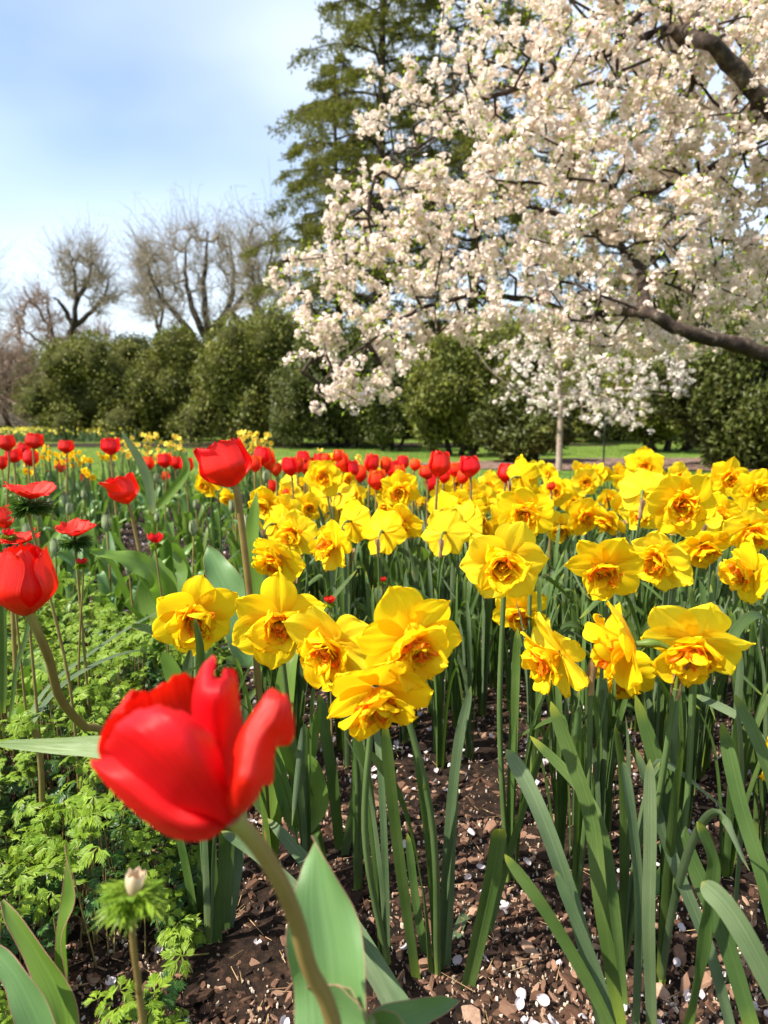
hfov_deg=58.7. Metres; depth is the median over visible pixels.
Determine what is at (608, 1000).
daffodil plant
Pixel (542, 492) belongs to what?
daffodil
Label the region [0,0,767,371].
sky
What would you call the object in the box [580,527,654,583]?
daffodil plant
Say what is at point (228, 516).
tulip plant
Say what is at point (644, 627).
daffodil plant
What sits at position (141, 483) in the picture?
tulip plant
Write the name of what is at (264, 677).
daffodil plant
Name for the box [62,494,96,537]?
tulip plant
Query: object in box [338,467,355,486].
daffodil
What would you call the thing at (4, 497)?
tulip plant
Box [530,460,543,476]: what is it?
daffodil
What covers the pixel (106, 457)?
narcissus
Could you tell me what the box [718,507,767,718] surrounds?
daffodil
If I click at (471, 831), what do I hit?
fallen petal
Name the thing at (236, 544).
tulip plant
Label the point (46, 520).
tulip plant
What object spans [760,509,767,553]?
daffodil
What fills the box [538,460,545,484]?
daffodil
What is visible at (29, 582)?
tulip
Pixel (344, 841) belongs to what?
daffodil plant
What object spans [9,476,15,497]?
tulip plant
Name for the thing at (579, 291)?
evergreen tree
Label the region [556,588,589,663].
daffodil plant
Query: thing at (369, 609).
daffodil plant
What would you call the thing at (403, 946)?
fallen petal
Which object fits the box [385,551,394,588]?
tulip plant
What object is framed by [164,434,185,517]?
narcissus
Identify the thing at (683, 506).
daffodil
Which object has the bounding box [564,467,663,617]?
daffodil
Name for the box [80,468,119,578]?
narcissus
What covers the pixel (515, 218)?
hemlock tree
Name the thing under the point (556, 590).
daffodil plant
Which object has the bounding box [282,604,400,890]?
daffodil
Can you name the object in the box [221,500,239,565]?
tulip plant
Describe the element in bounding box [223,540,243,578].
tulip plant
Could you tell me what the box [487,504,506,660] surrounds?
daffodil
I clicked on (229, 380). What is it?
evergreen shrub
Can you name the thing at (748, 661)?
daffodil plant
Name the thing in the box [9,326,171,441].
evergreen shrub
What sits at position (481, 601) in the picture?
daffodil plant
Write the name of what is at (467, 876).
fallen petal
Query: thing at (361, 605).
daffodil plant
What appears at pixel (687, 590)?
daffodil
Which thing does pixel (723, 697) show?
daffodil plant
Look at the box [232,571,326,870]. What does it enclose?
daffodil
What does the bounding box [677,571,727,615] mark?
daffodil plant
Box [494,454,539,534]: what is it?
daffodil
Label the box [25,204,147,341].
bare tree
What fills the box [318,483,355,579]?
daffodil
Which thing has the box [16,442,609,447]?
shrub border
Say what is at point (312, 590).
daffodil plant
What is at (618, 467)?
daffodil
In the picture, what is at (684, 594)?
daffodil plant
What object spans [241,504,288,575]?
daffodil
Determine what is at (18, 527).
tulip plant
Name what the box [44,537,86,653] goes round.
tulip plant
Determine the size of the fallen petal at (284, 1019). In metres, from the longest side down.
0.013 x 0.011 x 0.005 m
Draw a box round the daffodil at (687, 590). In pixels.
[677,480,716,600]
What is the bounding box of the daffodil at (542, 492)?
[538,485,556,567]
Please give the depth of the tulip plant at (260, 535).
2.17 m
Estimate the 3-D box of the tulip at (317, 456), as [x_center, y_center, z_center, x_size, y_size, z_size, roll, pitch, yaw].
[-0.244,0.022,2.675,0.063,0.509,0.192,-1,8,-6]
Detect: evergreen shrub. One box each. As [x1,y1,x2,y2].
[0,347,48,427]
[0,392,32,429]
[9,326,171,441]
[106,328,168,434]
[119,321,222,440]
[173,297,314,445]
[199,329,224,436]
[265,312,414,448]
[345,365,418,451]
[400,330,509,455]
[446,307,625,442]
[468,378,577,461]
[578,362,641,439]
[590,335,699,451]
[646,301,767,469]
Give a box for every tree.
[0,237,19,315]
[0,256,86,371]
[0,304,69,431]
[14,297,152,362]
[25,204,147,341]
[98,180,293,339]
[104,204,190,331]
[202,156,309,319]
[235,54,445,434]
[243,0,503,318]
[261,0,767,422]
[342,0,616,334]
[384,326,439,438]
[407,307,514,434]
[544,0,723,337]
[546,277,679,437]
[626,233,767,439]
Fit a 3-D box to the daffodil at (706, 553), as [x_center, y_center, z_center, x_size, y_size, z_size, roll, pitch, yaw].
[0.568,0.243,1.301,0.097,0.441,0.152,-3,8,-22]
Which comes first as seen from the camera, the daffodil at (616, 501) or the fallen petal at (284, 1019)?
the fallen petal at (284, 1019)
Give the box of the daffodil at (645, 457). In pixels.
[624,446,664,603]
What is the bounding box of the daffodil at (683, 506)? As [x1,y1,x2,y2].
[621,472,718,764]
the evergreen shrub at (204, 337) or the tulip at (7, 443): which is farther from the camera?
the evergreen shrub at (204, 337)
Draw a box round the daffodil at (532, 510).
[497,487,576,772]
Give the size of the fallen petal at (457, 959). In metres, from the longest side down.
0.012 x 0.010 x 0.004 m
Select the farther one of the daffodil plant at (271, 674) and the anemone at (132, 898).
the daffodil plant at (271, 674)
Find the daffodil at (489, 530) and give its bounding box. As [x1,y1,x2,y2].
[475,504,494,534]
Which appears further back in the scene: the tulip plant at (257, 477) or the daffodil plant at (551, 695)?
the tulip plant at (257, 477)
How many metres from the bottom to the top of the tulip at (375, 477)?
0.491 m
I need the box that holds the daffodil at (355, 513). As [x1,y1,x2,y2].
[301,497,369,619]
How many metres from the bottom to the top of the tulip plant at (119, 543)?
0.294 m
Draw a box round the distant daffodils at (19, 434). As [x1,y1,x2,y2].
[0,426,164,442]
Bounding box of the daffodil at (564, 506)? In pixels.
[554,489,584,513]
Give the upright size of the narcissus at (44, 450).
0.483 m
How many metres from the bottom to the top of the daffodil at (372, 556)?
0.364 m
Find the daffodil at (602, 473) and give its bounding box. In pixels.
[585,463,607,504]
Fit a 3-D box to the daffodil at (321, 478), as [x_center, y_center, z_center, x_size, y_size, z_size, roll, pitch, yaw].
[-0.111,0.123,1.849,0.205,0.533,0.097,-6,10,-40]
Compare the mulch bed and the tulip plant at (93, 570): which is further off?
the mulch bed
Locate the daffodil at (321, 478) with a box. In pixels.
[303,460,359,586]
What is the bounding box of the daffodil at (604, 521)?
[594,504,629,543]
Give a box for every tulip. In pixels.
[0,434,42,545]
[0,448,22,530]
[0,455,15,506]
[0,504,46,786]
[0,542,142,869]
[17,442,42,498]
[21,432,46,548]
[22,450,38,525]
[54,459,77,502]
[58,440,83,522]
[90,656,459,1023]
[95,437,122,575]
[98,472,177,681]
[142,456,164,531]
[146,452,171,531]
[160,471,172,510]
[170,456,182,541]
[171,457,193,558]
[193,437,297,856]
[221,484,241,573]
[251,455,261,489]
[254,445,269,535]
[263,449,275,479]
[263,480,275,526]
[270,462,281,495]
[282,456,305,564]
[282,488,289,493]
[294,457,305,583]
[297,450,313,520]
[302,457,314,521]
[308,459,317,596]
[313,453,322,521]
[319,453,330,525]
[328,463,337,601]
[332,449,343,520]
[337,452,348,472]
[345,460,358,474]
[355,464,366,553]
[356,469,385,595]
[364,453,378,590]
[371,456,391,517]
[387,460,397,476]
[391,458,420,578]
[392,464,416,583]
[397,455,408,468]
[415,465,433,556]
[420,450,449,597]
[425,476,439,491]
[439,470,449,490]
[449,462,458,490]
[457,470,468,577]
[459,455,479,605]
[497,462,513,491]
[546,481,555,575]
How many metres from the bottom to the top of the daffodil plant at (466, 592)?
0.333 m
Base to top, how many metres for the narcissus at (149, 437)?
0.565 m
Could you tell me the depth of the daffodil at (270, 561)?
1.14 m
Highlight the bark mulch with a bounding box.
[0,521,767,1023]
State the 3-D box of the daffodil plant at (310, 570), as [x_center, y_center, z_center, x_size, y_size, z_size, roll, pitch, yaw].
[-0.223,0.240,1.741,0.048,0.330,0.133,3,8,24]
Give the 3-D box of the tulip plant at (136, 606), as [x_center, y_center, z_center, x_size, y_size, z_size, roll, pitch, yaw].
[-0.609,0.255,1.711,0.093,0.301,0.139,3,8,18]
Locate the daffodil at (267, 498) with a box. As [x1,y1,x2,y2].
[248,485,279,579]
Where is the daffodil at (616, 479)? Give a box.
[573,467,626,545]
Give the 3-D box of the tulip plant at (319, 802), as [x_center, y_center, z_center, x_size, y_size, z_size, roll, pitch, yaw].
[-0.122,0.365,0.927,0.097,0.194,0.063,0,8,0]
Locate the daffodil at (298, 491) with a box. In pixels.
[274,481,303,498]
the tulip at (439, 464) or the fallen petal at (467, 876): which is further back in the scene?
the tulip at (439, 464)
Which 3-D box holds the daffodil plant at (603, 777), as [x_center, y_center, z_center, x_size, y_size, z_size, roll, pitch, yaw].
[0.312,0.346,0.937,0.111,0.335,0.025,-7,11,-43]
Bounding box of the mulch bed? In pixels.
[421,458,767,470]
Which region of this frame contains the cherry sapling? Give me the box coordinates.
[476,289,695,470]
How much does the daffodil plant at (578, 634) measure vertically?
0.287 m
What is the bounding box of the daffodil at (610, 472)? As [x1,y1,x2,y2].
[603,466,615,510]
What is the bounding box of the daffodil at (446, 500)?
[421,490,466,574]
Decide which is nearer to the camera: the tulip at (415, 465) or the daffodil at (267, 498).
the daffodil at (267, 498)
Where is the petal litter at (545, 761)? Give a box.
[1,522,762,784]
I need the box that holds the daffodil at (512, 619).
[492,591,560,720]
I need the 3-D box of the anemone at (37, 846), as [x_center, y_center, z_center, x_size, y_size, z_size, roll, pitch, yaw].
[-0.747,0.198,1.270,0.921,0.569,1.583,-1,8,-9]
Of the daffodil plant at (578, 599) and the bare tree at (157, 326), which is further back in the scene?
the bare tree at (157, 326)
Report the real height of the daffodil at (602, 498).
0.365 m
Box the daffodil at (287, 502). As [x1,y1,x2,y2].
[277,493,301,510]
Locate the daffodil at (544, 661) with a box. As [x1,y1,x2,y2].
[518,612,596,897]
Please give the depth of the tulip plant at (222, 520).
3.89 m
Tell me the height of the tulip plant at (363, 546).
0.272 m
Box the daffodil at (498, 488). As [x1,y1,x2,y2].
[487,480,507,519]
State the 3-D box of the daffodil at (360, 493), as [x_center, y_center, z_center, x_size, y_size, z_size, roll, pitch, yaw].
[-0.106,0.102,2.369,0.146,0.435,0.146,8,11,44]
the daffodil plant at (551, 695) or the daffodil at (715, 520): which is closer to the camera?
the daffodil plant at (551, 695)
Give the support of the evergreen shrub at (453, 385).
on the lawn at (626, 443)
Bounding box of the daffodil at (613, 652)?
[582,600,735,967]
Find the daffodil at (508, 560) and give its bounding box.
[459,521,584,882]
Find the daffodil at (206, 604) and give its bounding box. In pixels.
[152,575,253,944]
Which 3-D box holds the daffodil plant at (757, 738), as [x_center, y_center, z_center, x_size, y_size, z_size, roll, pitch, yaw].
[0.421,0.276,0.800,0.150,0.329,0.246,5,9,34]
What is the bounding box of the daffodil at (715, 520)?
[680,511,723,608]
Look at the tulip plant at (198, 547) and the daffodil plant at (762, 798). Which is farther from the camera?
the tulip plant at (198, 547)
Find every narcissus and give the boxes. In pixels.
[22,466,55,522]
[24,449,51,499]
[36,444,55,498]
[40,449,65,521]
[59,450,81,517]
[74,455,101,539]
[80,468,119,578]
[97,451,127,531]
[114,437,125,476]
[120,435,141,515]
[136,432,163,505]
[153,448,175,509]
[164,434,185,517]
[236,430,254,513]
[252,431,273,488]
[355,454,366,491]
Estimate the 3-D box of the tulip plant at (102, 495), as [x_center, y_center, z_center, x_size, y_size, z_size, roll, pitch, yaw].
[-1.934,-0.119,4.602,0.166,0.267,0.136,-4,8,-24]
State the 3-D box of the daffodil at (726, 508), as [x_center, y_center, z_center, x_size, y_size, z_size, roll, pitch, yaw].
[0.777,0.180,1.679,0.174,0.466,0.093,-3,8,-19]
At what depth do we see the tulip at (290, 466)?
2.27 m
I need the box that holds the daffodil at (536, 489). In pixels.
[512,484,540,493]
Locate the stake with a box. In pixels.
[602,395,607,463]
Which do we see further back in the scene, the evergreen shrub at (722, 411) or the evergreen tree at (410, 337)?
the evergreen tree at (410, 337)
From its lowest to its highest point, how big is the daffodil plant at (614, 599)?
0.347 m
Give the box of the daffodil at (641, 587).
[641,528,656,608]
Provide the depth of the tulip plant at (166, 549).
2.36 m
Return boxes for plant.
[0,477,14,498]
[0,487,4,533]
[0,605,156,722]
[0,735,99,758]
[0,842,79,1023]
[1,488,20,505]
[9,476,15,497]
[11,526,47,549]
[16,461,33,484]
[18,592,85,655]
[19,523,61,621]
[20,515,79,567]
[27,489,63,526]
[40,525,52,533]
[43,498,61,571]
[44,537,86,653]
[47,469,71,484]
[47,531,67,607]
[48,490,82,522]
[52,502,72,572]
[58,514,137,614]
[60,535,115,607]
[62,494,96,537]
[64,462,86,504]
[64,549,90,619]
[67,518,121,547]
[72,490,100,523]
[74,571,134,635]
[79,463,98,507]
[80,518,126,595]
[81,500,99,520]
[83,477,105,511]
[90,490,108,535]
[90,547,169,611]
[90,548,187,618]
[96,478,132,528]
[99,516,120,568]
[99,528,166,580]
[101,463,117,481]
[110,461,128,477]
[119,567,150,663]
[121,431,189,513]
[126,500,140,523]
[132,623,212,681]
[133,489,139,520]
[137,474,162,516]
[137,499,171,554]
[138,475,143,494]
[138,508,161,522]
[139,473,158,515]
[143,519,184,542]
[149,512,163,557]
[155,464,173,488]
[159,520,196,571]
[161,532,216,576]
[170,478,200,518]
[171,494,197,520]
[171,519,204,579]
[173,492,213,526]
[175,694,247,942]
[181,618,204,676]
[182,535,224,577]
[183,469,197,495]
[185,499,210,553]
[194,490,215,513]
[194,560,203,575]
[203,492,263,670]
[206,508,234,548]
[210,489,231,527]
[215,518,242,566]
[216,495,248,521]
[217,503,234,527]
[217,504,244,527]
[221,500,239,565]
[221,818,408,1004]
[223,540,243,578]
[227,512,311,560]
[233,526,262,555]
[240,688,366,858]
[242,470,268,525]
[244,514,247,527]
[253,475,262,489]
[253,665,274,696]
[270,669,274,688]
[273,704,328,833]
[277,571,355,739]
[278,462,283,488]
[282,556,314,583]
[293,566,315,593]
[296,575,300,722]
[296,612,339,727]
[300,517,328,600]
[310,517,345,607]
[319,591,341,751]
[327,595,366,709]
[332,554,363,617]
[340,516,392,621]
[340,614,350,767]
[344,575,398,623]
[347,560,357,614]
[348,541,367,572]
[365,548,394,583]
[365,572,395,737]
[368,539,408,586]
[371,585,379,621]
[376,554,397,594]
[376,585,429,735]
[381,729,459,979]
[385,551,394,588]
[397,581,426,727]
[399,571,408,743]
[403,555,448,590]
[407,505,427,564]
[409,500,416,514]
[413,524,449,596]
[414,502,423,516]
[416,537,455,598]
[417,475,424,495]
[418,492,426,519]
[420,557,443,712]
[421,541,448,566]
[424,552,462,619]
[426,621,471,752]
[427,588,458,769]
[433,563,444,598]
[440,554,464,671]
[446,562,479,705]
[449,574,483,727]
[452,599,483,759]
[452,723,549,990]
[466,513,487,627]
[471,584,481,696]
[471,597,498,716]
[481,598,499,687]
[497,563,554,674]
[502,685,579,850]
[504,562,566,710]
[504,701,642,1023]
[524,574,561,630]
[535,533,562,582]
[539,552,563,730]
[541,566,572,612]
[541,573,590,598]
[542,507,565,568]
[542,611,586,754]
[543,551,563,612]
[545,610,592,714]
[546,525,604,620]
[547,507,616,597]
[548,594,562,704]
[551,588,621,684]
[552,524,584,625]
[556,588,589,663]
[561,540,574,637]
[562,530,599,580]
[569,551,591,619]
[579,611,643,785]
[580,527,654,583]
[580,585,598,665]
[582,677,630,838]
[586,667,632,830]
[589,580,663,631]
[594,602,647,693]
[600,503,630,539]
[609,679,700,830]
[617,528,682,619]
[621,594,648,617]
[622,590,660,730]
[626,534,681,541]
[630,582,661,711]
[634,578,649,640]
[635,695,767,1023]
[636,623,649,637]
[643,649,669,836]
[645,580,662,654]
[646,589,698,608]
[646,591,667,657]
[652,634,767,852]
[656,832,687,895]
[657,676,697,811]
[664,533,728,606]
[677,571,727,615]
[682,536,700,601]
[685,675,730,794]
[687,570,709,604]
[688,668,761,825]
[690,586,767,781]
[697,611,767,789]
[698,545,735,608]
[698,568,763,770]
[698,657,767,877]
[699,557,721,604]
[706,573,734,604]
[720,603,760,716]
[729,609,754,725]
[747,579,767,711]
[747,602,762,760]
[750,600,765,714]
[762,605,767,708]
[763,635,766,674]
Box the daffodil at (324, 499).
[309,487,329,529]
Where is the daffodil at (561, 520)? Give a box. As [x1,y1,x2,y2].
[546,511,576,580]
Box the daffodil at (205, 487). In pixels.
[194,470,229,553]
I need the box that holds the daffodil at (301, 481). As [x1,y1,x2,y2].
[299,477,309,494]
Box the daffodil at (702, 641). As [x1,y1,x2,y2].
[640,602,755,984]
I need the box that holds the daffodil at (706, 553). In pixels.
[675,531,732,608]
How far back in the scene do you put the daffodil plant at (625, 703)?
1.02 m
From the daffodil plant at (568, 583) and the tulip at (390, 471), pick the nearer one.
the daffodil plant at (568, 583)
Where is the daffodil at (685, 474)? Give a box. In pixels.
[675,471,699,536]
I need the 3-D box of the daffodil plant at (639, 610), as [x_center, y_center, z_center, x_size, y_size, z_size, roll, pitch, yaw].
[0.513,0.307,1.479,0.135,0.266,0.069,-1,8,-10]
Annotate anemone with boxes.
[0,481,239,1023]
[0,527,48,821]
[0,528,37,817]
[4,708,48,872]
[54,517,96,794]
[73,558,90,734]
[89,866,171,1023]
[147,532,168,652]
[324,595,337,741]
[377,576,386,593]
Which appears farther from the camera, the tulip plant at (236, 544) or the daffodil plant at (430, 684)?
the tulip plant at (236, 544)
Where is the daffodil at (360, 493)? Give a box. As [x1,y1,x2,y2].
[350,479,367,597]
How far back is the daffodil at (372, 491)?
2.61 m
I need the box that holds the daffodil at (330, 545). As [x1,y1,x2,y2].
[308,519,367,621]
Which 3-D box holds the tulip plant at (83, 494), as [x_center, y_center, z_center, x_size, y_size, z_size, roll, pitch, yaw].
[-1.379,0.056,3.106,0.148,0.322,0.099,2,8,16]
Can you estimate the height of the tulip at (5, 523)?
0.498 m
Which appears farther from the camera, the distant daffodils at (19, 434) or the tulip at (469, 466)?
the distant daffodils at (19, 434)
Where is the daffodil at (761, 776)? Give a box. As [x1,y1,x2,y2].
[759,737,767,780]
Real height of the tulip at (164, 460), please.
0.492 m
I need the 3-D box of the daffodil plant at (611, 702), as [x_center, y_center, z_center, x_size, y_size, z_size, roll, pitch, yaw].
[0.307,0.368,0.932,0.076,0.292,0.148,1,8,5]
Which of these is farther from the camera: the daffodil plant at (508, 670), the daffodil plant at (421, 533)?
the daffodil plant at (421, 533)
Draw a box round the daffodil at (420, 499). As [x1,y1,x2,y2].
[410,496,428,515]
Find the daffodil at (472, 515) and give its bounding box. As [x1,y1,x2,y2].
[447,499,482,582]
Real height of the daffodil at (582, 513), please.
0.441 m
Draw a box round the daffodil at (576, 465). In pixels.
[569,460,585,497]
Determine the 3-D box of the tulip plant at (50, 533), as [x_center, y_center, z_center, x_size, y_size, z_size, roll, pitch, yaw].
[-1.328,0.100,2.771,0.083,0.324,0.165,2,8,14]
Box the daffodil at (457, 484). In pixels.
[446,475,459,490]
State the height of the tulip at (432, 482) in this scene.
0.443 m
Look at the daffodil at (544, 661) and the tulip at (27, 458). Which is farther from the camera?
the tulip at (27, 458)
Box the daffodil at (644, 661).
[580,651,656,797]
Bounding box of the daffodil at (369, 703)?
[327,660,433,964]
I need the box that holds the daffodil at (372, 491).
[366,486,382,515]
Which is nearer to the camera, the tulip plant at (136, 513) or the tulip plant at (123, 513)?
the tulip plant at (123, 513)
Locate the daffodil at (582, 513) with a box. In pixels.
[554,497,598,628]
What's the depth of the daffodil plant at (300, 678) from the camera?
1.36 m
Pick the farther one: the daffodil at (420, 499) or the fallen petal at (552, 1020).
the daffodil at (420, 499)
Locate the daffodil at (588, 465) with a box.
[584,462,592,468]
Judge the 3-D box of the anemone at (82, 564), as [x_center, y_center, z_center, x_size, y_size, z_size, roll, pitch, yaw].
[-0.478,0.280,1.101,0.041,0.420,0.036,0,8,0]
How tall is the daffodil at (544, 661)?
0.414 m
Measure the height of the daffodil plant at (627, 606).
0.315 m
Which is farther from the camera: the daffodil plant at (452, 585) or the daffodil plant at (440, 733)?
the daffodil plant at (452, 585)
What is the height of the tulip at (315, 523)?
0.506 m
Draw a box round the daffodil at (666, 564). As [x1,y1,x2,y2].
[579,530,692,723]
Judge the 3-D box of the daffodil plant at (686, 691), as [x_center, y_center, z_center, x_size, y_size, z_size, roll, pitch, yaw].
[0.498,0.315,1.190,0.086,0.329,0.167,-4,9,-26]
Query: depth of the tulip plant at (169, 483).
5.46 m
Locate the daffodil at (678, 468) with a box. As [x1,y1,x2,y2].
[664,461,688,476]
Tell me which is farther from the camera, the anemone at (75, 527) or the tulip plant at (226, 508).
the tulip plant at (226, 508)
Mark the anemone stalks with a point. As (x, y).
(96, 935)
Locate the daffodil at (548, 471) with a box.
[540,463,558,482]
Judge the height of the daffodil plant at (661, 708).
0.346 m
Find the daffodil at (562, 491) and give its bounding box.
[541,475,572,560]
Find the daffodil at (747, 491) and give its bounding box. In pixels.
[729,468,767,604]
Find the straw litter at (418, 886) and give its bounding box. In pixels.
[0,668,766,1023]
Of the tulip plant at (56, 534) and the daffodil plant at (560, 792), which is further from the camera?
the tulip plant at (56, 534)
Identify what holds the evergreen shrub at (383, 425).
on the lawn at (626, 443)
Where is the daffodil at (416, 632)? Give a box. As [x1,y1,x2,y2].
[355,586,471,976]
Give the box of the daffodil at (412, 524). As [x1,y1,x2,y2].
[387,503,423,588]
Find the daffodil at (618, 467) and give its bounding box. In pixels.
[609,461,625,509]
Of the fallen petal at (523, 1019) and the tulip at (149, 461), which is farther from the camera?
the tulip at (149, 461)
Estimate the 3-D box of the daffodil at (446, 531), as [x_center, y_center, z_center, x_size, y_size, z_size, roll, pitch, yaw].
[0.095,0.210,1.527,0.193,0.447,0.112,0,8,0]
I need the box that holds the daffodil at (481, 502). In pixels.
[444,496,488,582]
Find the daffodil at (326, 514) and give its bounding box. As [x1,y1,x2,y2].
[323,505,366,558]
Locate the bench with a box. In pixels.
[0,413,37,430]
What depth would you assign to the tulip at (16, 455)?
2.68 m
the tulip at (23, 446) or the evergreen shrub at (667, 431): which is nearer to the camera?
the tulip at (23, 446)
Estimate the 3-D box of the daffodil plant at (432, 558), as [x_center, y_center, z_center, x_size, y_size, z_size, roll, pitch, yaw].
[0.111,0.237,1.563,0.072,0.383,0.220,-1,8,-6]
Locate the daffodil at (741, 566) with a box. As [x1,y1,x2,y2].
[712,538,767,705]
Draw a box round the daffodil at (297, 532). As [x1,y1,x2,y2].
[274,509,317,714]
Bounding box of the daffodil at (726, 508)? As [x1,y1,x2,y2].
[707,491,738,596]
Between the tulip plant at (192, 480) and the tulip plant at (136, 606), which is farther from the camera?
the tulip plant at (192, 480)
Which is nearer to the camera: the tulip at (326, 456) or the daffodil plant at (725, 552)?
the daffodil plant at (725, 552)
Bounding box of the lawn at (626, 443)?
[0,427,750,542]
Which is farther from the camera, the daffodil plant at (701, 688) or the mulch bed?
the mulch bed
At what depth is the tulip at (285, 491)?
2.07 m
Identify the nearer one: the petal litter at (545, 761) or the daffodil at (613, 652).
the daffodil at (613, 652)
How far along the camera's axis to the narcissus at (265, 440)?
3.58 m
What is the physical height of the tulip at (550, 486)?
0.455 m
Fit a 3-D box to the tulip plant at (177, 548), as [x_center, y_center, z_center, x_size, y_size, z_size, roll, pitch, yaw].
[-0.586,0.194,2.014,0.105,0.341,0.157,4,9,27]
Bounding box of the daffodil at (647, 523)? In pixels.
[618,504,681,652]
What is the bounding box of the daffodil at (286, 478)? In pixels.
[279,474,296,489]
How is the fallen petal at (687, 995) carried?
on the bark mulch
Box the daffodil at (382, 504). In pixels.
[375,494,414,581]
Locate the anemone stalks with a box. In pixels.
[0,572,235,1018]
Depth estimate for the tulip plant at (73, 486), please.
4.82 m
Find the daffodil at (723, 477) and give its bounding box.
[703,456,749,574]
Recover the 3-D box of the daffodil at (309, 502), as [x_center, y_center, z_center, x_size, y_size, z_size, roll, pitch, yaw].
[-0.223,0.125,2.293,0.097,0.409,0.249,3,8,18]
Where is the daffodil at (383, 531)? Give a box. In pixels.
[359,509,424,596]
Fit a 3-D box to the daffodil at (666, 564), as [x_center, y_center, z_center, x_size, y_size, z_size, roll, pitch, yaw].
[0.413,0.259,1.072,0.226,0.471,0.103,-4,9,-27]
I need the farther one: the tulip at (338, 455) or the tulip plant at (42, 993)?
the tulip at (338, 455)
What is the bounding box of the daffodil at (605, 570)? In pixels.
[564,537,644,824]
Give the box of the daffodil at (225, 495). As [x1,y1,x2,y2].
[219,488,234,528]
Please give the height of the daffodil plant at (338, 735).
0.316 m
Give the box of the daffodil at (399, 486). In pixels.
[380,469,419,581]
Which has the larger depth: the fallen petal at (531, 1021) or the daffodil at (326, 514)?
the daffodil at (326, 514)
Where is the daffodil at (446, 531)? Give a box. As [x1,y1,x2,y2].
[383,508,471,598]
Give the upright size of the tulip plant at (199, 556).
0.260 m
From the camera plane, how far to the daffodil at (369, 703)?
0.66 m
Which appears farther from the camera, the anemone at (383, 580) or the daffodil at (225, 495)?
the daffodil at (225, 495)
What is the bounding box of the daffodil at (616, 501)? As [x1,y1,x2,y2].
[596,492,628,538]
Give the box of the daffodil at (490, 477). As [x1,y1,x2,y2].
[478,469,499,486]
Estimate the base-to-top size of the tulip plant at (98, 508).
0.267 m
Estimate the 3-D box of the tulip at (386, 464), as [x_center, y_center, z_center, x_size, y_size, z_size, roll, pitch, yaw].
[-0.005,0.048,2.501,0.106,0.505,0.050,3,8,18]
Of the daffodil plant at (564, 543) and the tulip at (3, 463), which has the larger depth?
the tulip at (3, 463)
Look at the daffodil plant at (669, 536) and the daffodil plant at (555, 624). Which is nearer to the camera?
the daffodil plant at (555, 624)
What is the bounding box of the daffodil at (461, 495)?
[443,489,468,600]
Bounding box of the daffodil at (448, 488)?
[429,483,455,497]
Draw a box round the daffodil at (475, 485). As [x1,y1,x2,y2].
[456,478,478,492]
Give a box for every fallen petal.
[105,976,115,984]
[154,945,162,953]
[253,938,261,944]
[280,1015,289,1023]
[400,943,406,949]
[453,955,461,964]
[464,873,470,879]
[468,827,475,834]
[476,864,484,868]
[499,902,509,909]
[515,996,524,1009]
[516,987,525,998]
[520,1015,527,1023]
[523,857,530,865]
[528,1019,539,1023]
[536,993,549,1005]
[547,1013,558,1023]
[673,957,680,966]
[678,922,685,931]
[684,989,690,1001]
[699,989,704,998]
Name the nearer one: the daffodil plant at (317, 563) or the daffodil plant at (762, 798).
the daffodil plant at (762, 798)
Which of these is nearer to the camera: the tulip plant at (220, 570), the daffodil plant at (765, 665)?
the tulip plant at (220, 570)
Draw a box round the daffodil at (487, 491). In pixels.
[469,483,497,610]
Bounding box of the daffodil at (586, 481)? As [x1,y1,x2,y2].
[570,467,600,538]
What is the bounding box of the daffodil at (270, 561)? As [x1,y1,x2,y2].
[251,538,340,687]
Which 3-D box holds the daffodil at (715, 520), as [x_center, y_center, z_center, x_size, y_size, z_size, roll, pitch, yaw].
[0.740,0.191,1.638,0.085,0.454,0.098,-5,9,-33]
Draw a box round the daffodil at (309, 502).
[296,491,323,598]
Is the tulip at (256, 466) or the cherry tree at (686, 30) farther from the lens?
the cherry tree at (686, 30)
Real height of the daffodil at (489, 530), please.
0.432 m
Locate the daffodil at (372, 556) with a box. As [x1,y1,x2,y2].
[370,516,389,578]
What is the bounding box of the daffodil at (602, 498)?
[596,489,617,508]

